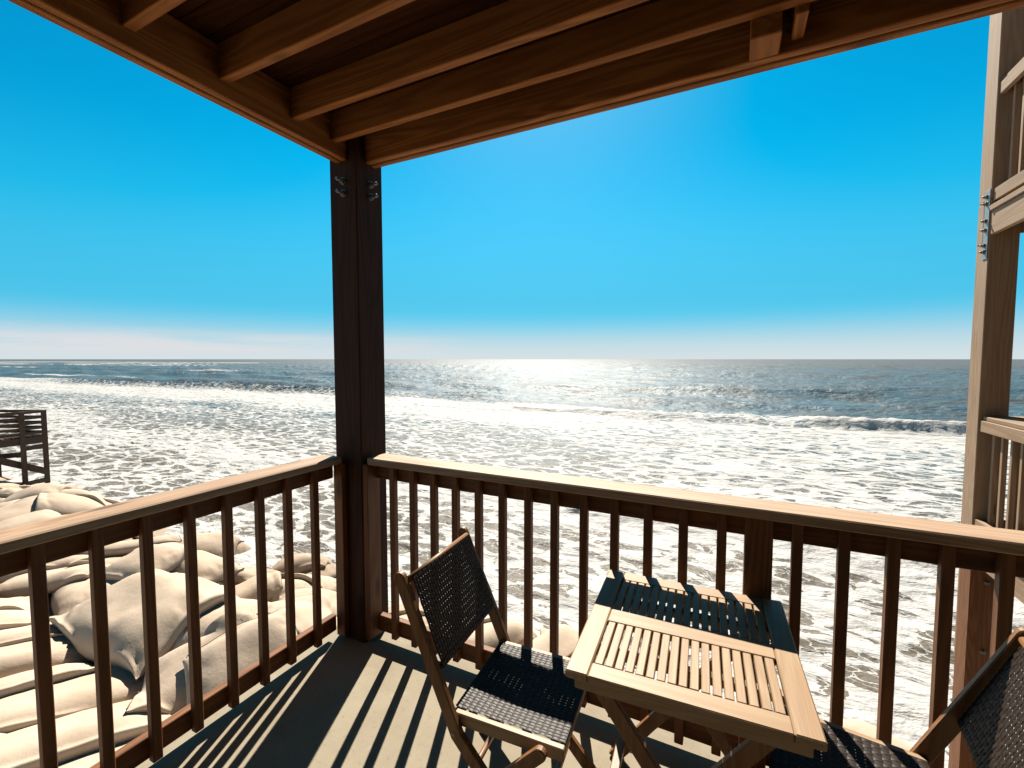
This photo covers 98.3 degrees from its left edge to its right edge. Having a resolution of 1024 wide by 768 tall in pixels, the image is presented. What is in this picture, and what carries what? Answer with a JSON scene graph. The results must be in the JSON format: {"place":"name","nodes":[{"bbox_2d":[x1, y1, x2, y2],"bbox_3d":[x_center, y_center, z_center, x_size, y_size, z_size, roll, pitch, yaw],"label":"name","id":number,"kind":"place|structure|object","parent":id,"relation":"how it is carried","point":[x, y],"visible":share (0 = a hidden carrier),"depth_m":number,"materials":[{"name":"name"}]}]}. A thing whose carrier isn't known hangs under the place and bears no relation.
{"place":"outdoors","nodes":[
{"label":"outdoors","id":0,"kind":"place"},
{"bbox_2d":[48,599,93,662],"bbox_3d":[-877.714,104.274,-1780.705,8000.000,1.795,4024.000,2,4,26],"label":"beach sand","id":1,"kind":"structure","parent":0,"point":[51,613],"depth_m":7.00,"materials":[{"name":"beige sand"}]},
{"bbox_2d":[0,596,29,610],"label":"sandbag","id":2,"kind":"object","parent":1,"relation":"on","point":[17,603],"visible":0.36,"depth_m":6.42,"materials":[{"name":"beige fabric"}]},
{"bbox_2d":[0,609,30,629],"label":"sandbag","id":3,"kind":"object","parent":1,"relation":"on","point":[9,619],"visible":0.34,"depth_m":5.92,"materials":[{"name":"beige fabric"}]},
{"bbox_2d":[0,410,50,484],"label":"beach landing","id":4,"kind":"object","parent":1,"relation":"on","point":[25,434],"visible":0.95,"depth_m":13.88,"materials":[{"name":"brown wood"}]},
{"bbox_2d":[0,622,63,646],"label":"sandbag","id":5,"kind":"object","parent":1,"relation":"on","point":[13,636],"visible":0.2,"depth_m":5.51,"materials":[{"name":"beige fabric"}]},
{"bbox_2d":[0,554,88,583],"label":"sandbag","id":6,"kind":"object","parent":1,"relation":"on","point":[60,563],"visible":0.17,"depth_m":7.90,"materials":[{"name":"beige fabric"}]},
{"bbox_2d":[0,636,91,677],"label":"sandbag","id":7,"kind":"object","parent":1,"relation":"on","point":[16,658],"visible":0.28,"depth_m":5.23,"materials":[{"name":"beige fabric"}]},
{"bbox_2d":[0,662,94,697],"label":"sandbag","id":8,"kind":"object","parent":1,"relation":"on","point":[17,683],"visible":0.39,"depth_m":4.71,"materials":[{"name":"beige fabric"}]},
{"bbox_2d":[0,564,109,597],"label":"sandbag","id":9,"kind":"object","parent":1,"relation":"on","point":[16,586],"visible":0.42,"depth_m":7.31,"materials":[{"name":"beige fabric"}]},
{"bbox_2d":[0,666,143,732],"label":"sandbag","id":10,"kind":"object","parent":1,"relation":"on","point":[18,711],"visible":0.27,"depth_m":4.46,"materials":[{"name":"beige fabric"}]},
{"bbox_2d":[51,577,118,615],"bbox_3d":[-6.886,3.395,7.310,1.848,0.588,1.001,3,4,42],"label":"sandbag","id":11,"kind":"object","parent":1,"relation":"on","point":[66,598],"visible":0.32,"depth_m":6.81,"materials":[{"name":"beige fabric"}]},
{"bbox_2d":[106,544,183,580],"bbox_3d":[-6.154,2.990,7.428,1.076,0.426,0.856,1,3,13],"label":"sandbag","id":12,"kind":"object","parent":11,"relation":"on","point":[168,558],"visible":0.54,"depth_m":7.28,"materials":[{"name":"beige fabric"}]},
{"bbox_2d":[0,700,171,767],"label":"sandbag","id":13,"kind":"object","parent":1,"relation":"on","point":[77,734],"visible":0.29,"depth_m":3.92,"materials":[{"name":"beige fabric"}]},
{"bbox_2d":[126,606,255,714],"bbox_3d":[-3.375,3.017,4.786,1.091,0.641,0.799,-2,4,-31],"label":"sandbag","id":14,"kind":"object","parent":13,"relation":"on","point":[172,685],"visible":0.45,"depth_m":4.62,"materials":[{"name":"beige fabric"}]},
{"bbox_2d":[68,556,122,565],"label":"sandbag","id":15,"kind":"object","parent":1,"relation":"on","point":[110,560],"visible":0.13,"depth_m":8.13,"materials":[{"name":"beige fabric"}]},
{"bbox_2d":[80,534,181,556],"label":"sandbag","id":16,"kind":"object","parent":15,"relation":"on","point":[122,548],"visible":0.3,"depth_m":8.71,"materials":[{"name":"beige fabric"}]},
{"bbox_2d":[58,739,133,767],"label":"sandbag","id":17,"kind":"object","parent":1,"relation":"on","point":[88,760],"visible":0.06,"depth_m":3.76,"materials":[{"name":"beige fabric"}]},
{"bbox_2d":[103,498,118,503],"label":"sandbag","id":18,"kind":"object","parent":1,"relation":"on","point":[111,501],"visible":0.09,"depth_m":11.15,"materials":[{"name":"beige fabric"}]},
{"bbox_2d":[76,494,111,505],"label":"sandbag","id":19,"kind":"object","parent":18,"relation":"on","point":[98,499],"visible":0.26,"depth_m":10.69,"materials":[{"name":"beige fabric"}]},
{"bbox_2d":[135,528,168,538],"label":"sandbag","id":20,"kind":"object","parent":1,"relation":"on","point":[160,532],"visible":0.09,"depth_m":10.13,"materials":[{"name":"beige fabric"}]},
{"bbox_2d":[301,564,335,577],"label":"sandbag","id":21,"kind":"object","parent":1,"relation":"on","point":[329,570],"visible":0.1,"depth_m":8.17,"materials":[{"name":"beige fabric"}]},
{"bbox_2d":[271,553,331,572],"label":"sandbag","id":22,"kind":"object","parent":21,"relation":"on","point":[302,562],"visible":0.42,"depth_m":8.29,"materials":[{"name":"beige fabric"}]},
{"bbox_2d":[330,135,387,642],"bbox_3d":[-0.862,1.357,2.591,0.248,5.600,0.248,2,4,26],"label":"corner post","id":23,"kind":"object","parent":1,"relation":"on","point":[357,246],"visible":0.71,"depth_m":2.46,"materials":[{"name":"wood"}]},
{"bbox_2d":[399,614,427,625],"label":"sandbag","id":24,"kind":"object","parent":1,"relation":"on","point":[406,617],"visible":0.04,"depth_m":6.40,"materials":[{"name":"beige fabric"}]},
{"bbox_2d":[256,600,336,633],"bbox_3d":[-2.405,3.068,5.536,1.085,0.777,0.859,1,3,16],"label":"sandbag","id":25,"kind":"object","parent":24,"relation":"on","point":[304,614],"visible":0.26,"depth_m":5.38,"materials":[{"name":"beige fabric"}]},
{"bbox_2d":[271,592,332,613],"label":"sandbag","id":26,"kind":"object","parent":24,"relation":"on","point":[325,602],"visible":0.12,"depth_m":6.37,"materials":[{"name":"beige fabric"}]},
{"bbox_2d":[388,603,462,618],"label":"sandbag","id":27,"kind":"object","parent":1,"relation":"on","point":[402,611],"visible":0.06,"depth_m":6.69,"materials":[{"name":"beige fabric"}]},
{"bbox_2d":[948,568,993,767],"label":"deck piling","id":28,"kind":"object","parent":1,"relation":"on","point":[974,621],"visible":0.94,"depth_m":3.98,"materials":[{"name":"wood"}]},
{"bbox_2d":[954,7,1023,654],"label":"support post","id":29,"kind":"object","parent":28,"relation":"on","point":[996,273],"visible":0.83,"depth_m":3.84,"materials":[{"name":"wood"}]},
{"bbox_2d":[986,572,1023,603],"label":"neighbouring balcony","id":30,"kind":"structure","parent":29,"relation":"attached to","point":[1019,589],"depth_m":3.31,"materials":[{"name":"brown wood"}]},
{"bbox_2d":[974,416,1023,530],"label":"deck railing","id":31,"kind":"object","parent":30,"relation":"on","point":[1006,429],"visible":0.69,"depth_m":3.65,"materials":[{"name":"brown wood"}]},
{"bbox_2d":[1003,416,1023,529],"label":"deck railing","id":32,"kind":"object","parent":30,"relation":"on","point":[1018,463],"visible":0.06,"depth_m":3.83,"materials":[{"name":"brown wood"}]},
{"bbox_2d":[989,186,1023,233],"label":"neighbouring balcony","id":33,"kind":"structure","parent":29,"relation":"attached to","point":[1007,212],"depth_m":3.58,"materials":[{"name":"brown wood"}]},
{"bbox_2d":[993,57,1023,199],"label":"deck railing","id":34,"kind":"object","parent":33,"relation":"on","point":[1014,76],"visible":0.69,"depth_m":3.62,"materials":[{"name":"brown wood"}]},
{"bbox_3d":[2.607,-0.160,-0.714,9.700,8.800,3.040,2,4,26],"label":"house wall","id":35,"kind":"object","parent":1,"relation":"on","visible":0},
{"bbox_2d":[136,626,768,767],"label":"deck floor","id":36,"kind":"structure","parent":35,"relation":"attached to","point":[335,700],"depth_m":1.93,"materials":[{"name":"beige wood"}]},
{"bbox_2d":[0,455,348,767],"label":"deck railing","id":37,"kind":"object","parent":36,"relation":"on","point":[34,548],"visible":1,"depth_m":1.79,"materials":[{"name":"brown wood"}]},
{"bbox_2d":[394,526,595,767],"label":"folding chair","id":38,"kind":"object","parent":36,"relation":"on","point":[553,718],"visible":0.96,"depth_m":1.52,"materials":[{"name":"grey wicker"}]},
{"bbox_2d":[363,453,1023,767],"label":"deck railing","id":39,"kind":"object","parent":36,"relation":"on","point":[945,547],"visible":0.81,"depth_m":1.71,"materials":[{"name":"brown wood"}]},
{"bbox_2d":[565,570,827,767],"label":"folding table","id":40,"kind":"object","parent":36,"relation":"on","point":[764,730],"visible":1,"depth_m":1.28,"materials":[{"name":"brown wood"}]},
{"bbox_2d":[769,627,1023,767],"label":"folding chair","id":41,"kind":"object","parent":36,"relation":"on","point":[994,677],"visible":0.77,"depth_m":1.21,"materials":[{"name":"grey wicker"}]},
{"bbox_2d":[8,0,1023,168],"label":"balcony ceiling","id":42,"kind":"structure","parent":35,"relation":"attached to","point":[395,81],"depth_m":1.68,"materials":[{"name":"wood"}]},
{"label":"sandbag","id":43,"kind":"object","parent":1,"relation":"on","visible":0},
{"bbox_2d":[180,531,243,557],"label":"sandbag","id":44,"kind":"object","parent":43,"relation":"on","point":[210,542],"visible":0.43,"depth_m":8.91,"materials":[{"name":"beige fabric"}]},
{"bbox_2d":[235,542,250,554],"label":"sandbag","id":45,"kind":"object","parent":43,"relation":"on","point":[242,547],"visible":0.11,"depth_m":9.23,"materials":[{"name":"beige fabric"}]},
{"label":"sandbag","id":46,"kind":"object","parent":1,"relation":"on","visible":0},
{"bbox_2d":[162,542,183,546],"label":"sandbag","id":47,"kind":"object","parent":46,"relation":"on","point":[174,543],"visible":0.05,"depth_m":8.17,"materials":[{"name":"beige fabric"}]},
{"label":"sandbag","id":48,"kind":"object","parent":1,"relation":"on","visible":0},
{"bbox_2d":[235,566,280,584],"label":"sandbag","id":49,"kind":"object","parent":48,"relation":"on","point":[247,573],"visible":0.21,"depth_m":7.65,"materials":[{"name":"beige fabric"}]},
{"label":"sandbag","id":50,"kind":"object","parent":1,"relation":"on","visible":0},
{"bbox_2d":[172,550,244,582],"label":"sandbag","id":51,"kind":"object","parent":50,"relation":"on","point":[210,566],"visible":0.41,"depth_m":7.46,"materials":[{"name":"beige fabric"}]},
{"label":"sandbag","id":52,"kind":"object","parent":1,"relation":"on","visible":0},
{"bbox_2d":[235,571,282,601],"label":"sandbag","id":53,"kind":"object","parent":52,"relation":"on","point":[246,589],"visible":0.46,"depth_m":6.82,"materials":[{"name":"beige fabric"}]},
{"bbox_2d":[270,579,311,601],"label":"sandbag","id":54,"kind":"object","parent":52,"relation":"on","point":[300,582],"visible":0.12,"depth_m":6.90,"materials":[{"name":"beige fabric"}]},
{"bbox_2d":[281,573,335,591],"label":"sandbag","id":55,"kind":"object","parent":52,"relation":"on","point":[328,583],"visible":0.23,"depth_m":7.13,"materials":[{"name":"beige fabric"}]},
{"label":"sandbag","id":56,"kind":"object","parent":1,"relation":"on","visible":0},
{"bbox_2d":[278,586,336,616],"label":"sandbag","id":57,"kind":"object","parent":56,"relation":"on","point":[308,589],"visible":0.17,"depth_m":6.67,"materials":[{"name":"beige fabric"}]},
{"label":"sandbag","id":58,"kind":"object","parent":1,"relation":"on","visible":0},
{"bbox_2d":[171,572,238,598],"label":"sandbag","id":59,"kind":"object","parent":58,"relation":"on","point":[210,587],"visible":0.07,"depth_m":6.46,"materials":[{"name":"beige fabric"}]},
{"bbox_2d":[49,569,223,679],"bbox_3d":[-4.846,2.994,5.770,2.430,0.776,1.124,2,4,26],"label":"sandbag","id":60,"kind":"object","parent":59,"relation":"on","point":[125,619],"visible":0.69,"depth_m":5.42,"materials":[{"name":"beige fabric"}]},
{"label":"sandbag","id":61,"kind":"object","parent":1,"relation":"on","visible":0},
{"bbox_2d":[169,598,270,651],"bbox_3d":[-3.079,3.085,5.363,1.884,0.688,1.024,1,3,12],"label":"sandbag","id":62,"kind":"object","parent":61,"relation":"on","point":[207,618],"visible":0.11,"depth_m":5.30,"materials":[{"name":"beige fabric"}]},
{"bbox_2d":[182,608,297,704],"bbox_3d":[-2.864,3.023,4.768,1.089,0.656,0.715,-3,4,-38],"label":"sandbag","id":63,"kind":"object","parent":62,"relation":"on","point":[214,663],"visible":0.25,"depth_m":4.75,"materials":[{"name":"beige fabric"}]},
{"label":"sandbag","id":64,"kind":"object","parent":1,"relation":"on","visible":0},
{"bbox_2d":[0,488,22,497],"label":"sandbag","id":65,"kind":"object","parent":64,"relation":"on","point":[5,492],"visible":0.15,"depth_m":12.00,"materials":[{"name":"beige fabric"}]},
{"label":"sandbag","id":66,"kind":"object","parent":1,"relation":"on","visible":0},
{"bbox_2d":[61,489,89,494],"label":"sandbag","id":67,"kind":"object","parent":66,"relation":"on","point":[73,491],"visible":0.07,"depth_m":11.84,"materials":[{"name":"beige fabric"}]},
{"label":"sandbag","id":68,"kind":"object","parent":1,"relation":"on","visible":0},
{"bbox_2d":[19,483,81,489],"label":"sandbag","id":69,"kind":"object","parent":68,"relation":"on","point":[27,486],"visible":0.23,"depth_m":12.76,"materials":[{"name":"beige fabric"}]},
{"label":"sandbag","id":70,"kind":"object","parent":1,"relation":"on","visible":0},
{"bbox_2d":[86,492,106,500],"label":"sandbag","id":71,"kind":"object","parent":70,"relation":"on","point":[101,497],"visible":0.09,"depth_m":11.86,"materials":[{"name":"beige fabric"}]},
{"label":"sandbag","id":72,"kind":"object","parent":1,"relation":"on","visible":0},
{"bbox_2d":[0,483,71,502],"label":"sandbag","id":73,"kind":"object","parent":72,"relation":"on","point":[40,488],"visible":0.44,"depth_m":11.42,"materials":[{"name":"beige fabric"}]},
{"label":"sandbag","id":74,"kind":"object","parent":1,"relation":"on","visible":0},
{"bbox_2d":[0,499,19,507],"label":"sandbag","id":75,"kind":"object","parent":74,"relation":"on","point":[2,504],"visible":0.06,"depth_m":10.00,"materials":[{"name":"beige fabric"}]},
{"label":"sandbag","id":76,"kind":"object","parent":1,"relation":"on","visible":0},
{"bbox_2d":[0,495,37,521],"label":"sandbag","id":77,"kind":"object","parent":76,"relation":"on","point":[26,505],"visible":0.25,"depth_m":9.62,"materials":[{"name":"beige fabric"}]},
{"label":"sandbag","id":78,"kind":"object","parent":1,"relation":"on","visible":0},
{"bbox_2d":[34,493,103,514],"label":"sandbag","id":79,"kind":"object","parent":78,"relation":"on","point":[63,503],"visible":0.55,"depth_m":10.09,"materials":[{"name":"beige fabric"}]},
{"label":"sandbag","id":80,"kind":"object","parent":1,"relation":"on","visible":0},
{"bbox_2d":[0,509,61,529],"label":"sandbag","id":81,"kind":"object","parent":80,"relation":"on","point":[33,517],"visible":0.38,"depth_m":8.89,"materials":[{"name":"beige fabric"}]},
{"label":"sandbag","id":82,"kind":"object","parent":1,"relation":"on","visible":0},
{"bbox_2d":[0,481,20,488],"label":"sandbag","id":83,"kind":"object","parent":82,"relation":"on","point":[5,484],"visible":0.23,"depth_m":13.11,"materials":[{"name":"beige fabric"}]},
{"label":"sandbag","id":84,"kind":"object","parent":1,"relation":"on","visible":0},
{"bbox_2d":[533,624,604,664],"bbox_3d":[0.472,3.254,5.053,1.282,0.592,0.852,-2,4,-37],"label":"sandbag","id":85,"kind":"object","parent":84,"relation":"on","point":[568,637],"visible":0.2,"depth_m":5.17,"materials":[{"name":"beige fabric"}]},
{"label":"sandbag","id":86,"kind":"object","parent":1,"relation":"on","visible":0},
{"bbox_2d":[426,617,507,630],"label":"sandbag","id":87,"kind":"object","parent":86,"relation":"on","point":[487,620],"visible":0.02,"depth_m":5.77,"materials":[{"name":"beige fabric"}]},
{"bbox_2d":[0,359,1023,767],"bbox_3d":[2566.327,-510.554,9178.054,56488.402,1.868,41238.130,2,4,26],"label":"sea water","id":88,"kind":"structure","parent":0,"point":[878,435],"depth_m":20.38,"materials":[{"name":"white liquid"}]},
{"bbox_2d":[0,0,1023,358],"label":"sky","id":89,"kind":"structure","parent":0,"point":[827,207],"materials":[{"name":"blue"}]},
{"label":"sandbag","id":90,"kind":"object","parent":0,"visible":0},
{"bbox_2d":[468,620,537,647],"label":"sandbag","id":91,"kind":"object","parent":90,"relation":"on","point":[515,630],"visible":0.2,"depth_m":5.46,"materials":[{"name":"beige fabric"}]},
{"bbox_2d":[540,627,548,634],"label":"sandbag","id":92,"kind":"object","parent":90,"relation":"on","point":[542,630],"visible":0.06,"depth_m":5.75,"materials":[{"name":"beige fabric"}]},
{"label":"sandbag","id":93,"kind":"object","parent":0,"visible":0},
{"bbox_2d":[828,719,945,767],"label":"sandbag","id":94,"kind":"object","parent":93,"relation":"on","point":[863,727],"visible":0.17,"depth_m":3.96,"materials":[{"name":"beige fabric"}]}
]}

